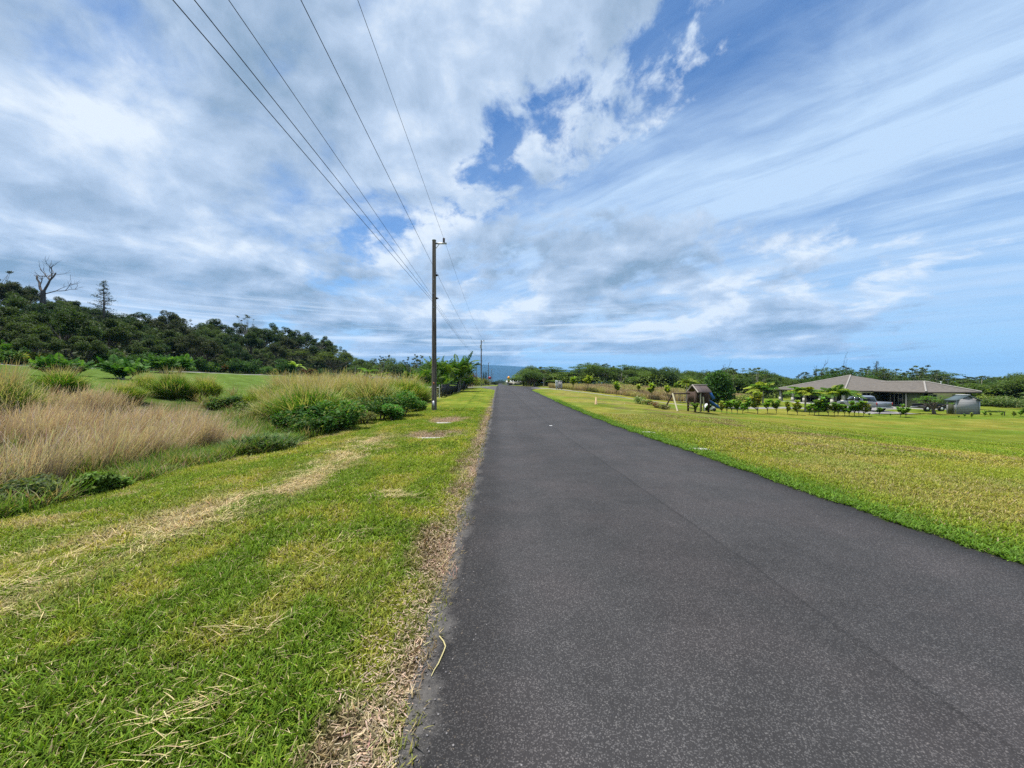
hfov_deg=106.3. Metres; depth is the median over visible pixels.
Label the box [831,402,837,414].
sapling
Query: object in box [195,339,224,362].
forest tree
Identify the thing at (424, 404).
shrub
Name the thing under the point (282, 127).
power line
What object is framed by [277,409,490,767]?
mulch
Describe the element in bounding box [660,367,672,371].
broadleaf tree
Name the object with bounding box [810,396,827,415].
sapling
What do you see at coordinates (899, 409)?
sapling
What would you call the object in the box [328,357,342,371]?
forest tree
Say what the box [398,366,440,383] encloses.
areca palm
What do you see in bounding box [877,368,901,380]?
ohia tree
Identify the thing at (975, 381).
ohia tree
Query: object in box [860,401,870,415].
sapling
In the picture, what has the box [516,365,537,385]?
broadleaf tree
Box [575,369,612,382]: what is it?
broadleaf tree
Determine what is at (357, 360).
broadleaf tree
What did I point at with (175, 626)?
lawn grass
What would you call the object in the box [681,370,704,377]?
broadleaf tree
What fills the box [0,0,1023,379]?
sky
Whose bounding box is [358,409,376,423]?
shrub
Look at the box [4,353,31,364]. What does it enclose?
border shrub
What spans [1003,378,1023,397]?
broadleaf tree
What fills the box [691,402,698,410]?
sapling
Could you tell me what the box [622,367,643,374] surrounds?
broadleaf tree
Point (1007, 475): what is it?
lawn grass
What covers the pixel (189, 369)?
border shrub
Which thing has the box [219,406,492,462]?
lawn grass
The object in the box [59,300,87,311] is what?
forest tree
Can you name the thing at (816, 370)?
dead tree
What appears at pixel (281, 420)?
shrub
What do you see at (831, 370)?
ohia tree
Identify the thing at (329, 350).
forest tree
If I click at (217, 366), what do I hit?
border shrub
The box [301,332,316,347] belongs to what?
forest tree
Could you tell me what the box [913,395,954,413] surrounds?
silk tree
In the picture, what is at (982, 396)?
shrub
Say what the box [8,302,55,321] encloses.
forest tree
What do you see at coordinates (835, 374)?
round tree
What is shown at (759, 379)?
broadleaf tree
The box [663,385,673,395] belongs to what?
young tree
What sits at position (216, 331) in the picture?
forest tree
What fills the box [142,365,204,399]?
grass clump
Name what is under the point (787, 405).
sapling
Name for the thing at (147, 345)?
forest tree
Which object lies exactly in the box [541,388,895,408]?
driveway
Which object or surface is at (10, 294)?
forest tree
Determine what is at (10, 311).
forest tree
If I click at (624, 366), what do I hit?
flat topped tree
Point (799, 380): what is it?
broadleaf tree
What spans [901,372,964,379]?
flat topped tree
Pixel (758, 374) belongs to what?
ohia tree
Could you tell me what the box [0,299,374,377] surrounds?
undergrowth
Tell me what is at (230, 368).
border shrub
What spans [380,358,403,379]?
broadleaf tree
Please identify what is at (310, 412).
shrub
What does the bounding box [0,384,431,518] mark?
weeds
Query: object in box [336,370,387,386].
grass clump
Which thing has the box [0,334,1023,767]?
ground
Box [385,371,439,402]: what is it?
grass clump
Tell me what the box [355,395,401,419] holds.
shrub
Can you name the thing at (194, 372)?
garden path
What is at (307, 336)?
forest tree
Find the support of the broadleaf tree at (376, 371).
on the ground at (994, 426)
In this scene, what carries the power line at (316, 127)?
attached to the utility pole at (434, 369)
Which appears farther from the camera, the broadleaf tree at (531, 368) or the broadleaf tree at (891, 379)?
the broadleaf tree at (531, 368)
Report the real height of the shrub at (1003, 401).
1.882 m
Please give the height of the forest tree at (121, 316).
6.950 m
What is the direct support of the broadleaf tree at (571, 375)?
on the ground at (994, 426)
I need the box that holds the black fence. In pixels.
[441,381,467,397]
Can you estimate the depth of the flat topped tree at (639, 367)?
111.84 m
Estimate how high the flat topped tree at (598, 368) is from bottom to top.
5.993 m
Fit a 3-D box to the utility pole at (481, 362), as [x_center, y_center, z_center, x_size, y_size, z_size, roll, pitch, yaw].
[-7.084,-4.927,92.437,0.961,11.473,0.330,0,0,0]
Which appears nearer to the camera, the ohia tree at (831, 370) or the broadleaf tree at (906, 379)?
the broadleaf tree at (906, 379)
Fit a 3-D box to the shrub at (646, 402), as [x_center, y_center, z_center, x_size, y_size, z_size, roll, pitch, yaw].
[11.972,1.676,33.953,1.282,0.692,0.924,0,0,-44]
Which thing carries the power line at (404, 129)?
attached to the utility pole at (434, 369)
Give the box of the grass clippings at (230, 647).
[0,454,469,767]
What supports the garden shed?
on the ground at (994, 426)
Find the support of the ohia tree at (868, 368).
on the ground at (994, 426)
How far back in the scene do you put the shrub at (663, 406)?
28.29 m
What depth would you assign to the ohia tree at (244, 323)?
111.68 m
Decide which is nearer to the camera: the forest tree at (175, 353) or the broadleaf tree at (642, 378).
the forest tree at (175, 353)
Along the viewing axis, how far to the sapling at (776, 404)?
44.63 m
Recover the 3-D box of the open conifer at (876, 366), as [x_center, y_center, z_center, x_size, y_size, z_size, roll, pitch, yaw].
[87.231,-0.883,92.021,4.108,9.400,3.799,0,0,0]
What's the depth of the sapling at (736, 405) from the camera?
34.84 m
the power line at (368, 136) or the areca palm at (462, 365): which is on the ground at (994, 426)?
the areca palm at (462, 365)
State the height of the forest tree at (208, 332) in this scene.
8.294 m
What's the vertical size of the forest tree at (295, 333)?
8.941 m
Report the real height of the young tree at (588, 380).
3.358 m
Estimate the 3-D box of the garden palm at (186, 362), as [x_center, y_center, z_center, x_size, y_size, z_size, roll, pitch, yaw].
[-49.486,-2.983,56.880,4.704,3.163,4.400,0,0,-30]
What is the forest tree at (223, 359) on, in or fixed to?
on the ground at (994, 426)
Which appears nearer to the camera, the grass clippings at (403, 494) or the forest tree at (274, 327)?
the grass clippings at (403, 494)
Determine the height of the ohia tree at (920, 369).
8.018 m
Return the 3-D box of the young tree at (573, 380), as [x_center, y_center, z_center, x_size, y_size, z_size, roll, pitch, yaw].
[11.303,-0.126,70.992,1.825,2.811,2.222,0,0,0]
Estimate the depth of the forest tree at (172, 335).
67.84 m
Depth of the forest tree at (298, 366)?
104.61 m
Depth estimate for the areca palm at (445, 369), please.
46.57 m
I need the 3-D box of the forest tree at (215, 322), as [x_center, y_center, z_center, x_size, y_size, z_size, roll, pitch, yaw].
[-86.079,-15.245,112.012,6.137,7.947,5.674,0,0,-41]
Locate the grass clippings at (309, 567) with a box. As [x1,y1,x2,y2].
[235,528,369,600]
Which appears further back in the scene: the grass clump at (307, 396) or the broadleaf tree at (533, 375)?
the broadleaf tree at (533, 375)
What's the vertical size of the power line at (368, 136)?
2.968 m
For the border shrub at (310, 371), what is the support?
on the ground at (994, 426)
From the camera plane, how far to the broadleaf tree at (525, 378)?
91.47 m
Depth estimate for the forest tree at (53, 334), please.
58.66 m
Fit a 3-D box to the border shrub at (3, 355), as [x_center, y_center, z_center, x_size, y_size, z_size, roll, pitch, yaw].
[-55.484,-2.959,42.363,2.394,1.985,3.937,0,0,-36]
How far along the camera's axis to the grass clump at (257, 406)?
18.65 m
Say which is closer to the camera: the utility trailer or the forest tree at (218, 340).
the utility trailer
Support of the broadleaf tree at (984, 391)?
on the ground at (994, 426)
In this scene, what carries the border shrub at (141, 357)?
on the ground at (994, 426)
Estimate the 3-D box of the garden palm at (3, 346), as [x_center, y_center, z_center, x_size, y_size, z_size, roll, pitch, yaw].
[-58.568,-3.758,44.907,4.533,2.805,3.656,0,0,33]
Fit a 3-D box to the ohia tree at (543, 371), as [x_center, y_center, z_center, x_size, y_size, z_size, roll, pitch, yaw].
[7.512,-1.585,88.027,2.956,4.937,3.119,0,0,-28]
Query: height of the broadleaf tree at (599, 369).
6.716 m
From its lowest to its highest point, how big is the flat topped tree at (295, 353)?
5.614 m
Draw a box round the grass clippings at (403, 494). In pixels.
[367,487,433,498]
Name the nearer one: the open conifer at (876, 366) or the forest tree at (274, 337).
the open conifer at (876, 366)
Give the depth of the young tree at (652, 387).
71.51 m
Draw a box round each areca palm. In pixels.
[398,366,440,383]
[401,362,455,393]
[419,356,459,394]
[441,351,479,391]
[455,360,476,388]
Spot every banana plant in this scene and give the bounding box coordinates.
[288,361,306,376]
[353,368,378,379]
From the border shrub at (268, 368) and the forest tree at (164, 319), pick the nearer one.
the border shrub at (268, 368)
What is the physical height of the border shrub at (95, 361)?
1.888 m
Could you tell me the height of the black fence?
2.254 m
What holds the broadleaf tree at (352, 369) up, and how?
on the ground at (994, 426)
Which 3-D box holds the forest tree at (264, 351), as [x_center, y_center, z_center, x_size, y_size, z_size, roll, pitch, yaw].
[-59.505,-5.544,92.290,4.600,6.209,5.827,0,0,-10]
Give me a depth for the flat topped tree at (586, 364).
120.07 m
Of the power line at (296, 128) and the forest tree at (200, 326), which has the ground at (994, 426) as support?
the forest tree at (200, 326)
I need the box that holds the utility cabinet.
[558,381,561,388]
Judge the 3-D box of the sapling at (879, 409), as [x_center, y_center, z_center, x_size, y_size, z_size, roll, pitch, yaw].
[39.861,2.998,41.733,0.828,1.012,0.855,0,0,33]
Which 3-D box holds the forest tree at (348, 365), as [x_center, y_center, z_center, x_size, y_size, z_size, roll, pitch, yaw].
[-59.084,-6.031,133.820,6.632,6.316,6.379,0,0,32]
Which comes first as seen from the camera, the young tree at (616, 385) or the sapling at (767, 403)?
the sapling at (767, 403)
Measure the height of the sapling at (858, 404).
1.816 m
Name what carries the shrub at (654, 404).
on the ground at (994, 426)
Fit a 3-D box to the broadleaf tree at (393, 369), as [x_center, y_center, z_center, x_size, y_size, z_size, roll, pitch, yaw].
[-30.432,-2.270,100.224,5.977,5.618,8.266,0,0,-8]
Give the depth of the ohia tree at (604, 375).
95.08 m
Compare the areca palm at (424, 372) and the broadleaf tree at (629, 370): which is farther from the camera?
the broadleaf tree at (629, 370)
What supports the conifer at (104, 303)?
on the ground at (994, 426)
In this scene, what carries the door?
in the garden shed
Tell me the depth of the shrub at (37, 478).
5.94 m
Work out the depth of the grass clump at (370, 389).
23.38 m
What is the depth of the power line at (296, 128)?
7.56 m
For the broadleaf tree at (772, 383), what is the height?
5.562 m
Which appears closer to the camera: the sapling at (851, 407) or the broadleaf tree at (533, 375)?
the sapling at (851, 407)
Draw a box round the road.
[394,383,1023,767]
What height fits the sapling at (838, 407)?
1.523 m
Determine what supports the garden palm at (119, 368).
on the ground at (994, 426)
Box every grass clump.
[0,357,65,419]
[22,362,102,395]
[91,379,168,403]
[123,369,162,395]
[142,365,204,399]
[187,372,237,397]
[227,371,325,404]
[230,385,294,422]
[233,370,310,399]
[236,384,271,404]
[242,373,377,422]
[299,368,360,405]
[302,372,329,381]
[310,367,364,392]
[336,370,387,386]
[337,369,422,409]
[372,373,398,385]
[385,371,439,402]
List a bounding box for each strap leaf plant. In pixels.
[215,430,307,454]
[257,432,305,442]
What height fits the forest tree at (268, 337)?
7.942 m
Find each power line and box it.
[173,0,480,356]
[194,0,484,366]
[229,0,464,342]
[301,0,492,375]
[358,1,487,356]
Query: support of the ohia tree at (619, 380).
on the ground at (994, 426)
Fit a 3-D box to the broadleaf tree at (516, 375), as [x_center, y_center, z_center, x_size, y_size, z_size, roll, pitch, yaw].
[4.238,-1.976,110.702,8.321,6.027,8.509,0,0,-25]
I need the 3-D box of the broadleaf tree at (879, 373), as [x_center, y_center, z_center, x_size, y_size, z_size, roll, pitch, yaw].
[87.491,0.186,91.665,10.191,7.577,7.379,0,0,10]
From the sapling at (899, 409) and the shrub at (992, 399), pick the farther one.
the shrub at (992, 399)
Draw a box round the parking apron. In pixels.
[827,406,915,413]
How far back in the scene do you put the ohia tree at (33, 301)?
68.70 m
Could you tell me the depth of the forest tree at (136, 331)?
68.09 m
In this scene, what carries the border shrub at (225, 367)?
on the ground at (994, 426)
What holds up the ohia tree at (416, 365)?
on the ground at (994, 426)
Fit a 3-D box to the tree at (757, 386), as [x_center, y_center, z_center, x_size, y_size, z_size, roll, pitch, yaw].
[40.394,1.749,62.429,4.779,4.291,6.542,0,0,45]
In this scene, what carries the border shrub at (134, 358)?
on the ground at (994, 426)
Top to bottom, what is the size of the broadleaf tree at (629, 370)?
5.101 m
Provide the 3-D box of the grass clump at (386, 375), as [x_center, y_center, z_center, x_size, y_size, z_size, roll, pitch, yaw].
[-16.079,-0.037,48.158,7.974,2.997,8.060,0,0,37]
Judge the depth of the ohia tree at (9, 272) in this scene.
86.34 m
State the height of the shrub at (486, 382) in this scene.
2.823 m
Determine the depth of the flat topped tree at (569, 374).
98.48 m
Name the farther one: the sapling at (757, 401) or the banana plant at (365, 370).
the banana plant at (365, 370)
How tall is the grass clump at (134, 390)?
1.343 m
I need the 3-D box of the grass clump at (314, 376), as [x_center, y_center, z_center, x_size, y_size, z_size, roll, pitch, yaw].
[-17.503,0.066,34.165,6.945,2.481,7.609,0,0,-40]
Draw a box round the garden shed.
[945,394,982,413]
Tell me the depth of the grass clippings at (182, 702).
1.95 m
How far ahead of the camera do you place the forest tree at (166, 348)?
63.91 m
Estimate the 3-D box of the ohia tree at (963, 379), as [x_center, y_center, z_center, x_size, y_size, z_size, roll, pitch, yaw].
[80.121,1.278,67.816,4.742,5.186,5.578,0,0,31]
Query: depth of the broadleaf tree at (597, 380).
94.58 m
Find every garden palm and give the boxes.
[0,339,31,352]
[22,353,83,374]
[63,358,95,374]
[93,354,154,379]
[142,353,181,372]
[165,354,196,371]
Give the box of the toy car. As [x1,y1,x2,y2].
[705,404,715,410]
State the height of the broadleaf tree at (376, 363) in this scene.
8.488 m
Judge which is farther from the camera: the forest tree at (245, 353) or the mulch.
the forest tree at (245, 353)
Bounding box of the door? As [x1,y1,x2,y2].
[948,401,953,413]
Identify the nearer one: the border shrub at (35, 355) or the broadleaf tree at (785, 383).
the border shrub at (35, 355)
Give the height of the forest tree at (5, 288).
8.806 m
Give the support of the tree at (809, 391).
on the ground at (994, 426)
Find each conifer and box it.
[87,280,124,329]
[872,361,878,376]
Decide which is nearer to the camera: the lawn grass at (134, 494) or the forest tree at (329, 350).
the lawn grass at (134, 494)
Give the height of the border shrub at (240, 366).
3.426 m
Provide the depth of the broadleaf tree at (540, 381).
99.81 m
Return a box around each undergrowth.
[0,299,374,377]
[522,372,1023,406]
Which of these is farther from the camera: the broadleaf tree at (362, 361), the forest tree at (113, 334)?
the broadleaf tree at (362, 361)
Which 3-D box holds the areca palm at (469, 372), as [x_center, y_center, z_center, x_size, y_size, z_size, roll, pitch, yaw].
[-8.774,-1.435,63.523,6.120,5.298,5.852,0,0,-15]
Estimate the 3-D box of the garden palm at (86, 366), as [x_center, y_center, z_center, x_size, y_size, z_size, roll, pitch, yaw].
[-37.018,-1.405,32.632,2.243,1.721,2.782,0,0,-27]
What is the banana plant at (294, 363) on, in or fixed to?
on the ground at (994, 426)
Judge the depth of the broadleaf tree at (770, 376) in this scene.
100.35 m
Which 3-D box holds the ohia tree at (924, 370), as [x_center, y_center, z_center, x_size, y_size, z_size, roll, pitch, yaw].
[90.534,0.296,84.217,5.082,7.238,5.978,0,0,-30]
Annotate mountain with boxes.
[365,364,606,382]
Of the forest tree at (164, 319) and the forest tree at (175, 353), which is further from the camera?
the forest tree at (164, 319)
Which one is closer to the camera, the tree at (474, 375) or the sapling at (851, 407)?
the sapling at (851, 407)
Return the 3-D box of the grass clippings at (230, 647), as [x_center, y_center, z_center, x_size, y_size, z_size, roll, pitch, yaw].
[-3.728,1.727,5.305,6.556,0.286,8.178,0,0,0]
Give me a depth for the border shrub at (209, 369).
69.58 m
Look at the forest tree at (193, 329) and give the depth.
94.62 m
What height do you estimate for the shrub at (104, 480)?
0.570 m
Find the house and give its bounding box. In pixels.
[774,375,981,409]
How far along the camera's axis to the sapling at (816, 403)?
41.92 m
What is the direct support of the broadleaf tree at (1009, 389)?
on the ground at (994, 426)
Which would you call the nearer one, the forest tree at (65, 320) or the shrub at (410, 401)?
the shrub at (410, 401)
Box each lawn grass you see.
[0,454,483,556]
[0,541,462,767]
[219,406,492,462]
[587,413,1023,465]
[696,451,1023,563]
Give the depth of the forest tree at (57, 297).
100.15 m
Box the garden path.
[3,364,302,376]
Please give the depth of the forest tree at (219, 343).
77.81 m
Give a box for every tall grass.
[0,378,265,488]
[548,383,752,400]
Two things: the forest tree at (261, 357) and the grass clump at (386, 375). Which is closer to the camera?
the grass clump at (386, 375)
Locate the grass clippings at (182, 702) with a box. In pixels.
[6,519,292,767]
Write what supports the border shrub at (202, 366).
on the ground at (994, 426)
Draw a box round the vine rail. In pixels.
[984,410,1005,415]
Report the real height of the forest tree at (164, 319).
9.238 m
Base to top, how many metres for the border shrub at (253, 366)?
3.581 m
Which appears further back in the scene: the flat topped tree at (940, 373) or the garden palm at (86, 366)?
the flat topped tree at (940, 373)
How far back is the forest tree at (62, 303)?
89.66 m
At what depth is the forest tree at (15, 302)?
53.26 m
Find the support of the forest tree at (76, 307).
on the ground at (994, 426)
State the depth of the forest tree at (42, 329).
47.08 m
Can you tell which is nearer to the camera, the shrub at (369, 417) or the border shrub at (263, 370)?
the shrub at (369, 417)
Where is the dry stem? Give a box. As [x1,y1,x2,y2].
[431,636,445,675]
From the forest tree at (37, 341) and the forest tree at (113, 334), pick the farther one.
the forest tree at (113, 334)
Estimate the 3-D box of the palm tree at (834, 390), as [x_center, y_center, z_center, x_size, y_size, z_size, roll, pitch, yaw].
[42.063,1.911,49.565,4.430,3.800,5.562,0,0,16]
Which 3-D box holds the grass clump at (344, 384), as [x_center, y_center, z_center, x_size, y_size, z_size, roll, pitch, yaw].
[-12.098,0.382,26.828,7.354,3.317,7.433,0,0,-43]
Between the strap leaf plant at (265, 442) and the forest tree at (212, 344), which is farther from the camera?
the forest tree at (212, 344)
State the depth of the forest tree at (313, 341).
134.66 m
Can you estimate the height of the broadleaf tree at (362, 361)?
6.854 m
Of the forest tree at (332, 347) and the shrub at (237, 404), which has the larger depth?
the forest tree at (332, 347)
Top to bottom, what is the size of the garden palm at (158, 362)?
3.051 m
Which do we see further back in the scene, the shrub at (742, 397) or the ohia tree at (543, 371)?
the ohia tree at (543, 371)
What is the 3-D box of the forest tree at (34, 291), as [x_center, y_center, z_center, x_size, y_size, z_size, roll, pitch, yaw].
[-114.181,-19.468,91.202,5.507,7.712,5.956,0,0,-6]
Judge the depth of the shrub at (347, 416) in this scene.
15.30 m
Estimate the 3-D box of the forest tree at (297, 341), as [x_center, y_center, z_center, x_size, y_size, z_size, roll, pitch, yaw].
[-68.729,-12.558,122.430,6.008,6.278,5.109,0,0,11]
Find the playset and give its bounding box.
[666,384,719,412]
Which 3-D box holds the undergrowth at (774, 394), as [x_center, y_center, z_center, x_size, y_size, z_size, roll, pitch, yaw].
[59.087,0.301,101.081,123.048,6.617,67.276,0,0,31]
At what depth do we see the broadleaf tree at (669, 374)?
90.05 m
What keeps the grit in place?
on the road
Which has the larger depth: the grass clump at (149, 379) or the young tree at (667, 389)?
the young tree at (667, 389)
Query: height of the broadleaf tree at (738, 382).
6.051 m
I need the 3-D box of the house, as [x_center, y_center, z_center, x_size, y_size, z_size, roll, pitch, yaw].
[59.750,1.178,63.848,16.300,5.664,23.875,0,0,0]
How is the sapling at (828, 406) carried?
on the ground at (994, 426)
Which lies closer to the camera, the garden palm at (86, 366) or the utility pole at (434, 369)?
the utility pole at (434, 369)
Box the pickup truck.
[837,395,892,410]
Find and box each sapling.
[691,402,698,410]
[719,400,725,410]
[723,400,732,410]
[733,400,743,413]
[739,397,752,412]
[749,391,763,413]
[761,399,771,412]
[770,399,780,413]
[784,401,790,414]
[792,399,801,414]
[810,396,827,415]
[813,399,829,414]
[819,399,833,415]
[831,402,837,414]
[833,403,844,413]
[843,401,859,415]
[849,400,862,415]
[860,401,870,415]
[875,407,882,413]
[896,404,904,416]
[902,407,910,414]
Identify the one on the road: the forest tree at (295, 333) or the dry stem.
the dry stem
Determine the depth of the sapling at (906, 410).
39.72 m
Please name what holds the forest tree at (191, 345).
on the ground at (994, 426)
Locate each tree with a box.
[0,270,13,283]
[0,282,40,305]
[0,284,30,304]
[0,291,30,312]
[0,295,51,327]
[0,305,44,338]
[0,320,65,351]
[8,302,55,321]
[10,333,62,355]
[12,294,36,309]
[14,306,103,359]
[23,285,49,309]
[34,257,81,303]
[35,302,65,312]
[36,300,79,310]
[42,309,98,356]
[48,296,79,306]
[54,304,92,319]
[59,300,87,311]
[63,335,107,361]
[77,317,132,351]
[83,308,110,321]
[104,321,156,355]
[113,314,135,321]
[118,316,150,347]
[123,339,164,356]
[126,334,170,355]
[128,312,152,325]
[141,327,168,352]
[148,310,188,328]
[149,329,182,356]
[155,318,195,354]
[156,340,195,357]
[164,312,191,328]
[173,333,213,366]
[181,327,201,335]
[186,329,220,361]
[187,334,229,362]
[191,337,226,363]
[195,322,223,333]
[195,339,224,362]
[197,327,221,337]
[206,318,229,332]
[210,332,244,355]
[218,336,240,350]
[220,350,244,361]
[225,328,241,345]
[225,343,252,362]
[226,323,251,335]
[235,314,253,346]
[236,331,264,361]
[251,353,270,368]
[252,348,274,366]
[254,329,272,348]
[258,342,286,363]
[264,322,292,336]
[265,331,280,343]
[266,342,286,364]
[271,329,285,337]
[274,330,309,356]
[278,336,297,359]
[285,336,305,348]
[286,349,309,360]
[294,360,306,373]
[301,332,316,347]
[302,345,321,363]
[304,333,311,348]
[307,351,359,374]
[310,336,333,350]
[311,360,326,370]
[318,348,334,361]
[319,341,341,352]
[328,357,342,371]
[335,359,349,371]
[342,366,363,375]
[350,358,372,372]
[351,359,370,375]
[361,362,382,375]
[370,358,386,376]
[377,359,386,373]
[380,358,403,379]
[384,365,407,378]
[402,357,416,372]
[411,359,419,372]
[468,371,479,385]
[507,376,536,385]
[512,368,530,385]
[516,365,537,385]
[516,373,540,385]
[521,370,545,386]
[525,371,552,385]
[534,366,565,372]
[538,366,548,385]
[542,372,576,381]
[545,376,571,382]
[551,372,580,381]
[560,373,583,382]
[561,366,604,381]
[570,376,576,385]
[571,362,607,371]
[573,373,600,382]
[575,365,618,383]
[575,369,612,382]
[582,365,616,381]
[582,375,594,386]
[597,369,612,382]
[607,372,627,382]
[611,364,638,383]
[612,381,621,394]
[613,369,651,383]
[615,371,632,382]
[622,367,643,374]
[624,370,659,383]
[628,371,654,385]
[632,366,647,371]
[639,370,683,386]
[646,382,655,394]
[657,374,682,387]
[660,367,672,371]
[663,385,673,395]
[672,373,704,387]
[674,379,698,402]
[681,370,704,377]
[704,370,735,405]
[712,372,747,390]
[728,368,744,388]
[731,369,769,387]
[734,376,762,392]
[739,375,767,393]
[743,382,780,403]
[748,367,767,393]
[753,371,780,381]
[756,378,779,391]
[765,378,785,396]
[766,373,783,394]
[771,376,791,391]
[776,376,800,390]
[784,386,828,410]
[790,378,810,382]
[800,369,877,382]
[813,367,855,377]
[814,361,826,377]
[820,384,866,403]
[829,366,850,375]
[845,368,873,374]
[855,366,878,376]
[865,367,895,377]
[867,369,897,380]
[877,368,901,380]
[880,377,901,380]
[895,375,939,382]
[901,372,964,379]
[907,369,944,381]
[909,365,930,377]
[910,370,959,381]
[910,374,939,382]
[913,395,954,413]
[919,378,958,385]
[926,375,956,384]
[944,377,974,387]
[957,382,1023,405]
[966,380,999,388]
[971,376,1005,383]
[975,376,1023,398]
[986,376,1015,381]
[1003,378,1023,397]
[1004,372,1023,378]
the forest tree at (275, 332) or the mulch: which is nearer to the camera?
the mulch
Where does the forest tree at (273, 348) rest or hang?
on the ground at (994, 426)
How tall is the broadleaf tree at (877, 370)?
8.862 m
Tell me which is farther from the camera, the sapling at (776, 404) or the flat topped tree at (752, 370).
the flat topped tree at (752, 370)
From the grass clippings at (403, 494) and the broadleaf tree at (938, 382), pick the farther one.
the broadleaf tree at (938, 382)
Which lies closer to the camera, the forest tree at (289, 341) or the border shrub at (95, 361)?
the border shrub at (95, 361)
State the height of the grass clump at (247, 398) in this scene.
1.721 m
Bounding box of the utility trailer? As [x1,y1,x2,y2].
[912,403,945,411]
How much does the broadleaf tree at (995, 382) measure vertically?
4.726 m
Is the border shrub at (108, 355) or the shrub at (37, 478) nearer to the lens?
the shrub at (37, 478)
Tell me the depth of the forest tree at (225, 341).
92.18 m
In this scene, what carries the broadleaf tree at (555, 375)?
on the ground at (994, 426)
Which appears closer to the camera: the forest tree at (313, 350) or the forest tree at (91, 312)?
the forest tree at (91, 312)
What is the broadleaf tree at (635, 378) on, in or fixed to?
on the ground at (994, 426)
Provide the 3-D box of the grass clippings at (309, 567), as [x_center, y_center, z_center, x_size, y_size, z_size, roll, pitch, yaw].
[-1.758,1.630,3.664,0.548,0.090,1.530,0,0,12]
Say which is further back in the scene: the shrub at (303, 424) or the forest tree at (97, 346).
the forest tree at (97, 346)
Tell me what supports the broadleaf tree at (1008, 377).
on the ground at (994, 426)
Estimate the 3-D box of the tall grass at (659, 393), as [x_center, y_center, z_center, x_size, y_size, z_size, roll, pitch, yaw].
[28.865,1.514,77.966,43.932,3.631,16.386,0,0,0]
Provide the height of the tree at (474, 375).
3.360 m
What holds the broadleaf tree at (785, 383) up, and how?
on the ground at (994, 426)
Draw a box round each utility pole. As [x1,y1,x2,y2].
[432,238,446,409]
[481,340,482,385]
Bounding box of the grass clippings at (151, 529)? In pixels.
[0,435,393,618]
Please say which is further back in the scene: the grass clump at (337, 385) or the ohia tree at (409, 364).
the ohia tree at (409, 364)
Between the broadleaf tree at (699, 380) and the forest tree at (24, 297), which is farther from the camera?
the broadleaf tree at (699, 380)
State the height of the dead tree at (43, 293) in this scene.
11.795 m
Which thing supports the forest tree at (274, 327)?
on the ground at (994, 426)
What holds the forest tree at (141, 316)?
on the ground at (994, 426)
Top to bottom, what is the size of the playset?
2.008 m
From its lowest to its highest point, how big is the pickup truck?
1.900 m
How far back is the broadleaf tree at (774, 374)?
103.36 m
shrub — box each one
[0,349,26,363]
[0,472,62,504]
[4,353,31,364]
[21,351,50,363]
[70,471,133,495]
[84,348,123,365]
[85,355,109,366]
[126,354,144,364]
[130,353,148,369]
[139,350,166,370]
[184,365,196,371]
[191,356,209,370]
[196,363,213,371]
[203,395,242,408]
[208,361,221,371]
[212,364,228,372]
[220,360,237,372]
[228,357,249,373]
[229,400,254,413]
[243,358,262,373]
[254,366,278,374]
[255,367,266,373]
[268,410,295,431]
[274,357,296,375]
[283,416,320,432]
[290,404,338,432]
[300,368,317,376]
[304,400,367,430]
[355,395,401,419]
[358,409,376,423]
[382,403,405,419]
[383,389,421,414]
[410,401,428,410]
[471,377,483,386]
[482,378,492,385]
[633,396,645,403]
[641,400,652,404]
[648,402,658,407]
[657,404,670,408]
[735,393,759,402]
[975,393,1005,405]
[980,394,1021,406]
[993,396,1023,407]
[1004,396,1023,407]
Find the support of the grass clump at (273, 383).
on the ground at (994, 426)
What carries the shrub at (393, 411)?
on the ground at (994, 426)
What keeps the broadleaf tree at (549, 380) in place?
on the ground at (994, 426)
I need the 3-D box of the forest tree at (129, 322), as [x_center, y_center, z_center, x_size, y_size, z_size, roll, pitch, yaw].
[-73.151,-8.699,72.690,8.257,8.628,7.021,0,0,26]
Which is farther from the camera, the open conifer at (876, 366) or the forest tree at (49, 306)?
the open conifer at (876, 366)
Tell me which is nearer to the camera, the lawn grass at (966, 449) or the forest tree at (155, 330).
the lawn grass at (966, 449)
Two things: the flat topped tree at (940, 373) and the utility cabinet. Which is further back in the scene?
the flat topped tree at (940, 373)
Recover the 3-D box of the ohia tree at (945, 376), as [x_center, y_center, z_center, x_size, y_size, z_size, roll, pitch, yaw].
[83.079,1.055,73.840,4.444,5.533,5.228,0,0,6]
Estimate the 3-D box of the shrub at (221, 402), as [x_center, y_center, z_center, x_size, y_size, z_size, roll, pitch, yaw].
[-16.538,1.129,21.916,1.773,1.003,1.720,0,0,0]
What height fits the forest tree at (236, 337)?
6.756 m
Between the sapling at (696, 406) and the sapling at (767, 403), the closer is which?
the sapling at (696, 406)
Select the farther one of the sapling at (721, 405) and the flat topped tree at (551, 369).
the flat topped tree at (551, 369)
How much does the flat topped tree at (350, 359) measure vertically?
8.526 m
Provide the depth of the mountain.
7762.59 m
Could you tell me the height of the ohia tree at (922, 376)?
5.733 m
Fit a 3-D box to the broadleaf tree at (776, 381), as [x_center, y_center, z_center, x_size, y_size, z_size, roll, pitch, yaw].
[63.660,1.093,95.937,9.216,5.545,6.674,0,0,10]
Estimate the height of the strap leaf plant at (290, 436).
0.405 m
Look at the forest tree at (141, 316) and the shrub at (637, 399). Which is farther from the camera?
the forest tree at (141, 316)
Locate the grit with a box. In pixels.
[388,454,521,767]

